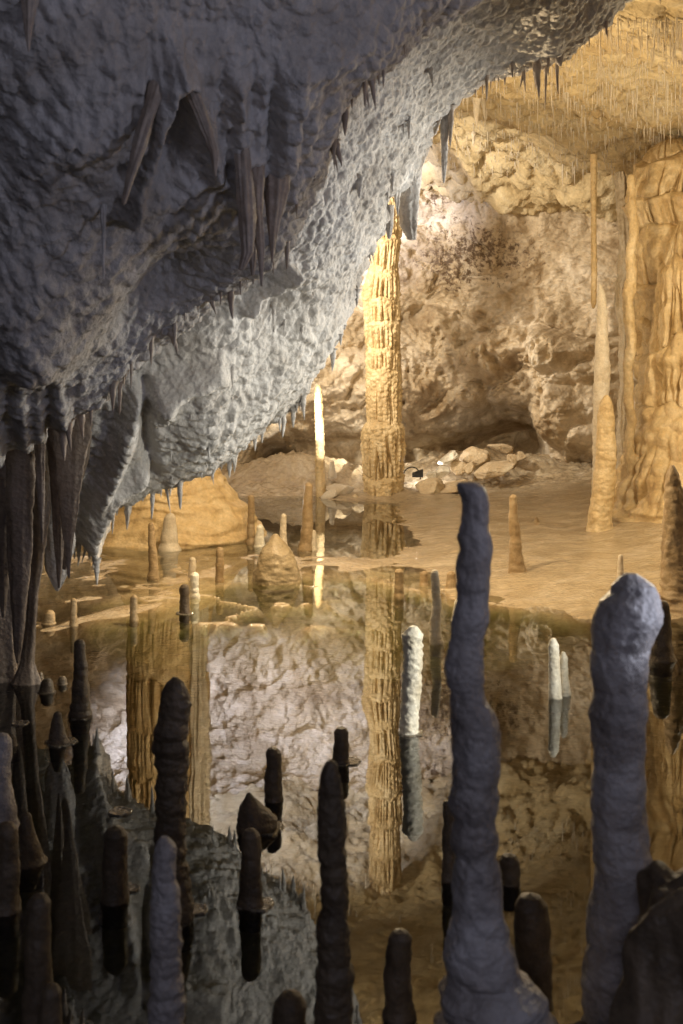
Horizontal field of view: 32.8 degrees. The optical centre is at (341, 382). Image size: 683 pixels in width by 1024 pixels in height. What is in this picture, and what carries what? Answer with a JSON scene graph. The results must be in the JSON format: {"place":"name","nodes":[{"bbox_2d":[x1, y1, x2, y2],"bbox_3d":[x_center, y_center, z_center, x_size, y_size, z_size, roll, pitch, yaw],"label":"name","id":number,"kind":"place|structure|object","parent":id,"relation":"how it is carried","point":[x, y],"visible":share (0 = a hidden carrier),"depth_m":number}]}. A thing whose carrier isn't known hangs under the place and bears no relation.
{"place":"outdoors","nodes":[
{"label":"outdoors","id":0,"kind":"place"},
{"bbox_2d":[0,0,631,560],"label":"overhang ceiling","id":1,"kind":"structure","parent":0,"point":[274,84],"depth_m":3.28},
{"bbox_2d":[0,478,8,617],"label":"rock curtain","id":2,"kind":"object","parent":1,"relation":"hanging from","point":[4,579],"visible":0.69,"depth_m":4.29},
{"bbox_2d":[0,463,24,691],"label":"column","id":3,"kind":"structure","parent":1,"relation":"hanging from","point":[8,666],"depth_m":4.52},
{"bbox_2d":[5,449,35,662],"bbox_3d":[-1.169,0.490,4.250,0.157,1.080,0.068,0,0,0],"label":"stalactite","id":4,"kind":"object","parent":1,"relation":"hanging from","point":[20,478],"visible":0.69,"depth_m":4.23},
{"bbox_2d":[20,0,39,51],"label":"drapery","id":5,"kind":"object","parent":1,"relation":"hanging from","point":[29,8],"visible":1,"depth_m":2.46},
{"bbox_2d":[10,447,50,685],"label":"column","id":6,"kind":"structure","parent":1,"relation":"hanging from","point":[26,673],"depth_m":4.49},
{"bbox_2d":[34,443,45,542],"bbox_3d":[-1.095,0.366,4.200,0.050,0.435,0.030,0,0,0],"label":"rock curtain","id":7,"kind":"object","parent":1,"relation":"hanging from","point":[40,449],"visible":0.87,"depth_m":4.19},
{"bbox_2d":[46,430,63,587],"bbox_3d":[-1.085,0.443,4.400,0.085,0.678,0.047,0,0,0],"label":"rock curtain","id":8,"kind":"object","parent":1,"relation":"hanging from","point":[57,535],"visible":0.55,"depth_m":4.39},
{"bbox_2d":[44,505,75,590],"bbox_3d":[-1.144,0.672,4.700,0.135,0.348,0.085,0,0,0],"label":"rock curtain","id":9,"kind":"object","parent":1,"relation":"hanging from","point":[49,562],"visible":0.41,"depth_m":4.68},
{"bbox_2d":[54,429,73,460],"bbox_3d":[-0.953,0.215,3.971,0.072,0.108,0.071,-1,-1,42],"label":"stalactite","id":10,"kind":"object","parent":1,"relation":"hanging from","point":[62,440],"visible":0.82,"depth_m":3.96},
{"bbox_2d":[48,412,92,577],"bbox_3d":[-1.025,0.368,4.352,0.193,0.737,0.063,0,0,0],"label":"rock curtain","id":11,"kind":"object","parent":1,"relation":"hanging from","point":[69,470],"visible":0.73,"depth_m":4.34},
{"bbox_2d":[65,418,76,449],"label":"stalactite","id":12,"kind":"object","parent":1,"relation":"hanging from","point":[68,432],"visible":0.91,"depth_m":3.90},
{"bbox_2d":[62,437,91,569],"bbox_3d":[-1.056,0.364,4.499,0.205,0.728,0.065,0,0,0],"label":"rock curtain","id":13,"kind":"object","parent":1,"relation":"hanging from","point":[64,565],"visible":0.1,"depth_m":4.49},
{"bbox_2d":[77,414,84,438],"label":"stalactite","id":14,"kind":"object","parent":1,"relation":"hanging from","point":[81,420],"visible":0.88,"depth_m":3.97},
{"bbox_2d":[92,557,101,584],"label":"stalactite","id":15,"kind":"object","parent":1,"relation":"hanging from","point":[96,567],"visible":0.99,"depth_m":4.95},
{"bbox_2d":[100,204,106,279],"bbox_3d":[-0.606,-0.391,2.962,0.031,0.258,0.032,0,0,0],"label":"drapery","id":16,"kind":"object","parent":1,"relation":"hanging from","point":[103,208],"visible":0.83,"depth_m":2.96},
{"bbox_2d":[109,381,118,410],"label":"stalactite","id":17,"kind":"object","parent":1,"relation":"hanging from","point":[113,386],"visible":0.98,"depth_m":3.84},
{"bbox_2d":[118,381,122,413],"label":"stalactite","id":18,"kind":"object","parent":1,"relation":"hanging from","point":[120,385],"visible":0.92,"depth_m":3.90},
{"bbox_2d":[121,80,161,204],"bbox_3d":[-0.455,-0.610,2.730,0.128,0.386,0.046,0,0,0],"label":"drapery","id":19,"kind":"object","parent":1,"relation":"hanging from","point":[149,109],"visible":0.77,"depth_m":2.72},
{"bbox_2d":[186,91,218,175],"bbox_3d":[-0.346,-0.635,2.781,0.105,0.283,0.041,0,0,0],"label":"drapery","id":20,"kind":"object","parent":1,"relation":"hanging from","point":[196,102],"visible":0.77,"depth_m":2.77},
{"bbox_2d":[227,291,233,318],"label":"stalactite","id":21,"kind":"object","parent":1,"relation":"hanging from","point":[230,296],"visible":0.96,"depth_m":3.74},
{"bbox_2d":[234,148,256,269],"bbox_3d":[-0.257,-0.506,3.079,0.064,0.418,0.053,0,0,0],"label":"drapery","id":22,"kind":"object","parent":1,"relation":"hanging from","point":[246,203],"visible":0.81,"depth_m":3.06},
{"bbox_2d":[249,240,256,275],"bbox_3d":[-0.253,-0.491,3.237,0.053,0.388,0.046,0,0,0],"label":"drapery","id":23,"kind":"object","parent":1,"relation":"hanging from","point":[252,261],"visible":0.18,"depth_m":3.23},
{"bbox_2d":[251,165,264,286],"bbox_3d":[-0.232,-0.489,3.139,0.051,0.462,0.050,0,0,0],"label":"drapery","id":24,"kind":"object","parent":1,"relation":"hanging from","point":[258,173],"visible":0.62,"depth_m":3.13},
{"bbox_2d":[264,174,289,262],"bbox_3d":[-0.183,-0.499,3.232,0.083,0.333,0.080,0,0,40],"label":"drapery","id":25,"kind":"object","parent":1,"relation":"hanging from","point":[276,191],"visible":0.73,"depth_m":3.22},
{"bbox_2d":[285,241,289,268],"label":"stalactite","id":26,"kind":"object","parent":1,"relation":"hanging from","point":[287,250],"visible":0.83,"depth_m":3.60},
{"bbox_2d":[341,101,353,135],"bbox_3d":[0.010,-0.754,3.323,0.051,0.100,0.051,0,-1,5],"label":"stalactite","id":27,"kind":"object","parent":1,"relation":"hanging from","point":[345,117],"visible":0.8,"depth_m":3.32},
{"bbox_2d":[356,175,365,198],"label":"stalactite","id":28,"kind":"object","parent":1,"relation":"hanging from","point":[360,180],"visible":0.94,"depth_m":4.40},
{"bbox_2d":[368,78,375,110],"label":"stalactite","id":29,"kind":"object","parent":1,"relation":"hanging from","point":[372,82],"visible":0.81,"depth_m":3.26},
{"bbox_2d":[386,205,393,238],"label":"stalactite","id":30,"kind":"object","parent":1,"relation":"hanging from","point":[390,223],"visible":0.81,"depth_m":4.99},
{"bbox_2d":[398,137,432,239],"bbox_3d":[0.322,-0.859,5.054,0.176,0.481,0.117,0,0,0],"label":"stalactite","id":31,"kind":"object","parent":1,"relation":"hanging from","point":[408,211],"visible":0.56,"depth_m":5.03},
{"bbox_2d":[440,115,448,182],"bbox_3d":[0.447,-1.091,5.002,0.061,0.465,0.043,0,0,0],"label":"stalactite","id":32,"kind":"object","parent":1,"relation":"hanging from","point":[444,132],"visible":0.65,"depth_m":4.99},
{"bbox_2d":[448,105,457,146],"bbox_3d":[0.470,-1.094,4.993,0.062,0.185,0.063,1,1,22],"label":"stalactite","id":33,"kind":"object","parent":1,"relation":"hanging from","point":[451,117],"visible":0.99,"depth_m":4.98},
{"bbox_2d":[532,59,541,98],"bbox_3d":[0.830,-1.285,4.934,0.054,0.188,0.056,0,0,25],"label":"stalactite","id":34,"kind":"object","parent":1,"relation":"hanging from","point":[536,66],"visible":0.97,"depth_m":4.91},
{"bbox_2d":[238,496,414,537],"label":"water","id":35,"kind":"structure","parent":0,"point":[348,519],"depth_m":10.04},
{"bbox_2d":[11,720,29,727],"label":"calcite raft","id":36,"kind":"object","parent":35,"relation":"on","point":[20,724],"visible":1,"depth_m":3.97},
{"bbox_2d":[44,737,78,749],"bbox_3d":[-0.910,1.171,3.770,0.103,0.011,0.111,0,0,38],"label":"calcite raft","id":37,"kind":"object","parent":35,"relation":"on","point":[73,742],"visible":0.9,"depth_m":3.74},
{"bbox_2d":[107,806,132,818],"bbox_3d":[-0.602,1.171,3.156,0.065,0.011,0.067,0,0,22],"label":"calcite raft","id":38,"kind":"object","parent":35,"relation":"on","point":[117,812],"visible":1,"depth_m":3.15},
{"bbox_2d":[128,883,140,894],"bbox_3d":[-0.487,1.171,2.682,0.045,0.010,0.046,0,0,0],"label":"calcite raft","id":39,"kind":"object","parent":35,"relation":"on","point":[133,889],"visible":0.81,"depth_m":2.67},
{"bbox_2d":[193,904,207,918],"bbox_3d":[-0.324,1.171,2.570,0.056,0.011,0.052,0,0,-17],"label":"calcite raft","id":40,"kind":"object","parent":35,"relation":"on","point":[200,910],"visible":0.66,"depth_m":2.56},
{"bbox_2d":[235,897,274,914],"bbox_3d":[-0.194,1.171,2.599,0.086,0.011,0.074,0,0,19],"label":"calcite raft","id":41,"kind":"object","parent":35,"relation":"on","point":[267,906],"visible":0.6,"depth_m":2.58},
{"bbox_2d":[260,821,285,838],"bbox_3d":[-0.207,1.171,3.045,0.119,0.011,0.130,0,0,-27],"label":"calcite raft","id":42,"kind":"object","parent":35,"relation":"on","point":[280,829],"visible":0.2,"depth_m":3.01},
{"bbox_2d":[331,757,361,768],"bbox_3d":[0.013,1.171,3.578,0.104,0.011,0.093,0,0,0],"label":"calcite raft","id":43,"kind":"object","parent":35,"relation":"on","point":[355,762],"visible":0.56,"depth_m":3.55},
{"bbox_2d":[397,730,423,738],"bbox_3d":[0.231,1.171,3.868,0.090,0.011,0.094,0,0,0],"label":"calcite raft","id":44,"kind":"object","parent":35,"relation":"on","point":[420,734],"visible":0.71,"depth_m":3.84},
{"bbox_2d":[0,448,682,1023],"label":"cave floor","id":45,"kind":"structure","parent":0,"point":[296,676],"depth_m":3.98},
{"bbox_2d":[0,733,19,828],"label":"stalagmite","id":46,"kind":"object","parent":45,"relation":"on","point":[8,809],"visible":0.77,"depth_m":3.02},
{"bbox_2d":[0,821,23,940],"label":"stalagmite","id":47,"kind":"object","parent":45,"relation":"on","point":[11,922],"visible":1,"depth_m":2.55},
{"bbox_2d":[8,733,19,762],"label":"stalagmite","id":48,"kind":"object","parent":45,"relation":"on","point":[15,756],"visible":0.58,"depth_m":3.73},
{"bbox_2d":[18,812,51,892],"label":"stalagmite","id":49,"kind":"object","parent":45,"relation":"on","point":[35,869],"visible":0.81,"depth_m":2.81},
{"bbox_2d":[21,893,52,1023],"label":"stalagmite","id":50,"kind":"object","parent":45,"relation":"on","point":[38,972],"visible":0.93,"depth_m":1.97},
{"bbox_2d":[36,678,55,707],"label":"stalagmite","id":51,"kind":"object","parent":45,"relation":"on","point":[46,696],"visible":1,"depth_m":4.36},
{"bbox_2d":[41,610,56,626],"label":"stalagmite","id":52,"kind":"object","parent":45,"relation":"on","point":[48,618],"visible":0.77,"depth_m":5.61},
{"bbox_2d":[37,982,62,1023],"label":"stalagmite","id":53,"kind":"object","parent":45,"relation":"on","point":[50,1009],"visible":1,"depth_m":1.90},
{"bbox_2d":[45,711,73,761],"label":"stalagmite","id":54,"kind":"object","parent":45,"relation":"on","point":[57,734],"visible":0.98,"depth_m":3.75},
{"bbox_2d":[55,676,67,698],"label":"stalagmite","id":55,"kind":"object","parent":45,"relation":"on","point":[62,688],"visible":0.94,"depth_m":4.48},
{"bbox_2d":[69,598,78,626],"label":"stalagmite","id":56,"kind":"object","parent":45,"relation":"on","point":[73,622],"visible":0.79,"depth_m":5.56},
{"bbox_2d":[66,639,94,734],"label":"stalagmite","id":57,"kind":"object","parent":45,"relation":"on","point":[80,706],"visible":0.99,"depth_m":4.04},
{"bbox_2d":[98,826,132,929],"bbox_3d":[-0.509,1.117,2.623,0.081,0.226,0.080,0,0,0],"label":"stalagmite","id":58,"kind":"object","parent":45,"relation":"on","point":[115,912],"visible":1,"depth_m":2.60},
{"bbox_2d":[129,595,138,626],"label":"stalagmite","id":59,"kind":"object","parent":45,"relation":"on","point":[133,620],"visible":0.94,"depth_m":5.68},
{"bbox_2d":[147,522,159,580],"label":"stalagmite","id":60,"kind":"object","parent":45,"relation":"on","point":[153,573],"visible":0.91,"depth_m":6.91},
{"bbox_2d":[147,835,185,1023],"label":"stalagmite","id":61,"kind":"object","parent":45,"relation":"on","point":[166,1003],"visible":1,"depth_m":1.82},
{"bbox_2d":[157,513,181,552],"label":"stalagmite","id":62,"kind":"object","parent":45,"relation":"on","point":[169,539],"visible":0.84,"depth_m":8.08},
{"bbox_2d":[151,677,196,952],"bbox_3d":[-0.363,1.005,2.517,0.101,0.730,0.086,0,0,0],"label":"stalagmite","id":63,"kind":"object","parent":45,"relation":"on","point":[170,750],"visible":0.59,"depth_m":2.49},
{"bbox_2d":[103,468,266,550],"bbox_3d":[-1.323,-0.236,8.903,1.646,2.984,1.626,0,0,0],"label":"mound","id":64,"kind":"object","parent":45,"relation":"on","point":[208,515],"depth_m":8.41},
{"bbox_2d":[179,584,191,622],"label":"stalagmite","id":65,"kind":"object","parent":45,"relation":"on","point":[184,606],"visible":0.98,"depth_m":5.86},
{"bbox_2d":[188,557,195,576],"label":"stalagmite","id":66,"kind":"object","parent":45,"relation":"on","point":[192,565],"visible":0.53,"depth_m":6.94},
{"bbox_2d":[190,572,200,600],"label":"stalagmite","id":67,"kind":"object","parent":45,"relation":"on","point":[194,586],"visible":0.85,"depth_m":6.27},
{"bbox_2d":[215,547,223,582],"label":"stalagmite","id":68,"kind":"object","parent":45,"relation":"on","point":[219,569],"visible":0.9,"depth_m":6.81},
{"bbox_2d":[245,495,254,545],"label":"stalagmite","id":69,"kind":"object","parent":45,"relation":"on","point":[250,540],"visible":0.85,"depth_m":8.40},
{"bbox_2d":[236,828,266,932],"bbox_3d":[-0.202,1.114,2.599,0.070,0.231,0.069,0,0,0],"label":"stalagmite","id":70,"kind":"object","parent":45,"relation":"on","point":[250,896],"visible":0.93,"depth_m":2.58},
{"bbox_2d":[235,792,280,855],"bbox_3d":[-0.219,1.173,3.045,0.133,0.193,0.130,0,0,0],"label":"stalagmite","id":71,"kind":"object","parent":45,"relation":"on","point":[257,815],"visible":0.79,"depth_m":3.01},
{"bbox_2d":[253,524,264,548],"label":"stalagmite","id":72,"kind":"object","parent":45,"relation":"on","point":[259,541],"visible":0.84,"depth_m":8.26},
{"bbox_2d":[263,747,284,820],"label":"stalagmite","id":73,"kind":"object","parent":45,"relation":"on","point":[274,802],"visible":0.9,"depth_m":3.23},
{"bbox_2d":[250,534,304,590],"bbox_3d":[-0.381,1.047,6.851,0.346,0.306,0.331,0,0,0],"label":"stalagmite","id":74,"kind":"object","parent":45,"relation":"on","point":[277,568],"visible":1,"depth_m":6.75},
{"bbox_2d":[279,513,287,544],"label":"stalagmite","id":75,"kind":"object","parent":45,"relation":"on","point":[283,529],"visible":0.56,"depth_m":7.87},
{"bbox_2d":[272,989,306,1023],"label":"stalagmite","id":76,"kind":"object","parent":45,"relation":"on","point":[290,1006],"visible":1,"depth_m":1.97},
{"bbox_2d":[297,482,312,551],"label":"stalagmite","id":77,"kind":"object","parent":45,"relation":"on","point":[305,543],"visible":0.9,"depth_m":8.05},
{"bbox_2d":[312,530,317,551],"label":"stalagmite","id":78,"kind":"object","parent":45,"relation":"on","point":[314,541],"visible":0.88,"depth_m":8.07},
{"bbox_2d":[314,385,325,496],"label":"stalagmite","id":79,"kind":"object","parent":45,"relation":"on","point":[320,479],"visible":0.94,"depth_m":11.86},
{"bbox_2d":[321,489,336,498],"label":"rock","id":80,"kind":"object","parent":45,"relation":"on","point":[332,493],"visible":0.8,"depth_m":11.64},
{"bbox_2d":[328,460,336,477],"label":"stalagmite","id":81,"kind":"object","parent":45,"relation":"on","point":[332,473],"visible":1,"depth_m":12.27},
{"bbox_2d":[313,760,354,1023],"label":"stalagmite","id":82,"kind":"object","parent":45,"relation":"on","point":[334,977],"visible":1,"depth_m":1.86},
{"bbox_2d":[326,483,353,495],"bbox_3d":[-0.021,1.116,11.910,0.265,0.158,0.270,0,0,-35],"label":"rock","id":83,"kind":"object","parent":45,"relation":"on","point":[341,489],"visible":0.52,"depth_m":11.83},
{"bbox_2d":[332,726,350,782],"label":"stalagmite","id":84,"kind":"object","parent":45,"relation":"on","point":[340,755],"visible":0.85,"depth_m":3.54},
{"bbox_2d":[360,197,406,496],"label":"stone column","id":85,"kind":"structure","parent":45,"relation":"on","point":[383,446],"depth_m":11.55},
{"bbox_2d":[392,569,405,605],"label":"stalagmite","id":86,"kind":"object","parent":45,"relation":"on","point":[399,598],"visible":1,"depth_m":6.33},
{"bbox_2d":[382,928,418,1023],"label":"stalagmite","id":87,"kind":"object","parent":45,"relation":"on","point":[399,1007],"visible":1,"depth_m":2.12},
{"bbox_2d":[398,625,423,751],"bbox_3d":[0.231,1.050,3.869,0.088,0.480,0.077,0,0,0],"label":"stalagmite","id":88,"kind":"object","parent":45,"relation":"on","point":[413,646],"visible":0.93,"depth_m":3.84},
{"bbox_2d":[419,571,428,585],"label":"stalagmite","id":89,"kind":"object","parent":45,"relation":"on","point":[423,578],"visible":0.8,"depth_m":6.70},
{"bbox_2d":[415,477,444,493],"bbox_3d":[0.895,1.060,11.704,0.304,0.202,0.263,0,0,-9],"label":"rock","id":90,"kind":"object","parent":45,"relation":"on","point":[434,485],"visible":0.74,"depth_m":11.61},
{"bbox_2d":[429,569,445,656],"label":"stalagmite","id":91,"kind":"object","parent":45,"relation":"on","point":[437,645],"visible":1,"depth_m":5.17},
{"bbox_2d":[435,465,449,478],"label":"rock","id":92,"kind":"object","parent":45,"relation":"on","point":[442,471],"visible":0.98,"depth_m":12.05},
{"bbox_2d":[440,800,454,905],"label":"stalagmite","id":93,"kind":"object","parent":45,"relation":"on","point":[448,858],"visible":0.69,"depth_m":2.71},
{"bbox_2d":[445,571,455,588],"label":"stalagmite","id":94,"kind":"object","parent":45,"relation":"on","point":[450,581],"visible":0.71,"depth_m":6.56},
{"bbox_2d":[440,479,467,493],"bbox_3d":[1.117,1.070,11.772,0.459,0.186,0.434,0,0,-11],"label":"rock","id":95,"kind":"object","parent":45,"relation":"on","point":[450,487],"visible":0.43,"depth_m":11.66},
{"bbox_2d":[450,460,465,474],"bbox_3d":[1.248,0.897,12.191,0.181,0.156,0.177,0,0,37],"label":"rock","id":96,"kind":"object","parent":45,"relation":"on","point":[456,467],"visible":0.99,"depth_m":12.14},
{"bbox_2d":[438,450,457,464],"bbox_3d":[1.118,0.804,12.199,0.217,0.102,0.238,-36,10,-14],"label":"rock","id":97,"kind":"object","parent":96,"relation":"on","point":[449,457],"visible":1,"depth_m":12.13},
{"bbox_2d":[463,461,476,474],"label":"rock","id":98,"kind":"object","parent":45,"relation":"on","point":[469,468],"visible":1,"depth_m":12.11},
{"bbox_2d":[459,446,490,470],"bbox_3d":[1.427,0.808,12.326,0.326,0.262,0.251,0,0,30],"label":"rock","id":99,"kind":"object","parent":45,"relation":"on","point":[479,457],"visible":0.77,"depth_m":12.23},
{"bbox_2d":[474,460,515,478],"bbox_3d":[1.590,0.900,12.022,0.413,0.144,0.402,-18,3,-11],"label":"rock","id":100,"kind":"object","parent":45,"relation":"on","point":[490,469],"visible":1,"depth_m":11.91},
{"bbox_2d":[434,482,558,1023],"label":"stalagmite","id":101,"kind":"object","parent":45,"relation":"on","point":[485,980],"visible":1,"depth_m":1.77},
{"bbox_2d":[487,443,513,453],"bbox_3d":[1.716,0.713,12.499,0.306,0.110,0.251,6,-1,-6],"label":"rock","id":102,"kind":"object","parent":45,"relation":"on","point":[503,448],"visible":1,"depth_m":12.42},
{"bbox_2d":[499,853,520,910],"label":"stalagmite","id":103,"kind":"object","parent":45,"relation":"on","point":[509,863],"visible":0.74,"depth_m":2.69},
{"bbox_2d":[507,494,526,573],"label":"stalagmite","id":104,"kind":"object","parent":45,"relation":"on","point":[516,563],"visible":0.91,"depth_m":6.89},
{"bbox_2d":[513,892,556,1018],"bbox_3d":[0.353,1.166,2.188,0.112,0.408,0.110,0,0,0],"label":"stalagmite","id":105,"kind":"object","parent":45,"relation":"on","point":[532,934],"visible":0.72,"depth_m":2.16},
{"bbox_2d":[548,638,571,712],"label":"stalagmite","id":106,"kind":"object","parent":45,"relation":"on","point":[559,696],"visible":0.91,"depth_m":4.29},
{"bbox_2d":[586,284,616,531],"bbox_3d":[1.906,0.217,8.584,0.242,1.906,0.301,0,0,0],"label":"stalagmite","id":107,"kind":"object","parent":45,"relation":"on","point":[604,452],"visible":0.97,"depth_m":8.50},
{"bbox_2d":[617,554,623,577],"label":"stalagmite","id":108,"kind":"object","parent":45,"relation":"on","point":[620,568],"visible":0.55,"depth_m":6.35},
{"bbox_2d":[581,573,663,1023],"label":"stalagmite","id":109,"kind":"object","parent":45,"relation":"on","point":[627,620],"visible":0.86,"depth_m":1.91},
{"bbox_2d":[609,860,682,1023],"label":"rock mound","id":110,"kind":"object","parent":45,"relation":"on","point":[649,990],"visible":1,"depth_m":1.68},
{"bbox_2d":[612,138,682,522],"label":"flowstone column","id":111,"kind":"structure","parent":45,"relation":"on","point":[657,368],"depth_m":9.05},
{"bbox_2d":[614,171,628,468],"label":"slim column","id":112,"kind":"structure","parent":111,"relation":"attached to","point":[620,181],"depth_m":9.86},
{"bbox_2d":[622,174,638,476],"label":"slim column","id":113,"kind":"structure","parent":111,"relation":"attached to","point":[629,289],"depth_m":8.97},
{"bbox_2d":[649,600,680,676],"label":"stalagmite","id":114,"kind":"object","parent":45,"relation":"on","point":[663,661],"visible":0.56,"depth_m":4.85},
{"bbox_2d":[659,465,682,614],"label":"stalagmite","id":115,"kind":"object","parent":45,"relation":"on","point":[671,575],"visible":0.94,"depth_m":5.92},
{"bbox_2d":[219,187,637,468],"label":"back wall","id":116,"kind":"structure","parent":0,"point":[498,315],"depth_m":13.16},
{"bbox_2d":[421,0,682,222],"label":"cave ceiling","id":117,"kind":"structure","parent":0,"point":[527,190],"depth_m":10.33},
{"bbox_2d":[471,97,480,127],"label":"stalactite","id":118,"kind":"object","parent":117,"relation":"hanging from","point":[476,108],"visible":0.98,"depth_m":8.56},
{"bbox_2d":[437,15,682,179],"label":"straw stubble","id":119,"kind":"object","parent":117,"relation":"hanging from","point":[654,28],"visible":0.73,"depth_m":8.28},
{"bbox_2d":[590,154,596,308],"bbox_3d":[2.108,-1.264,9.699,0.062,1.295,0.061,0,0,0],"label":"stalactite","id":120,"kind":"object","parent":117,"relation":"hanging from","point":[593,173],"visible":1,"depth_m":9.68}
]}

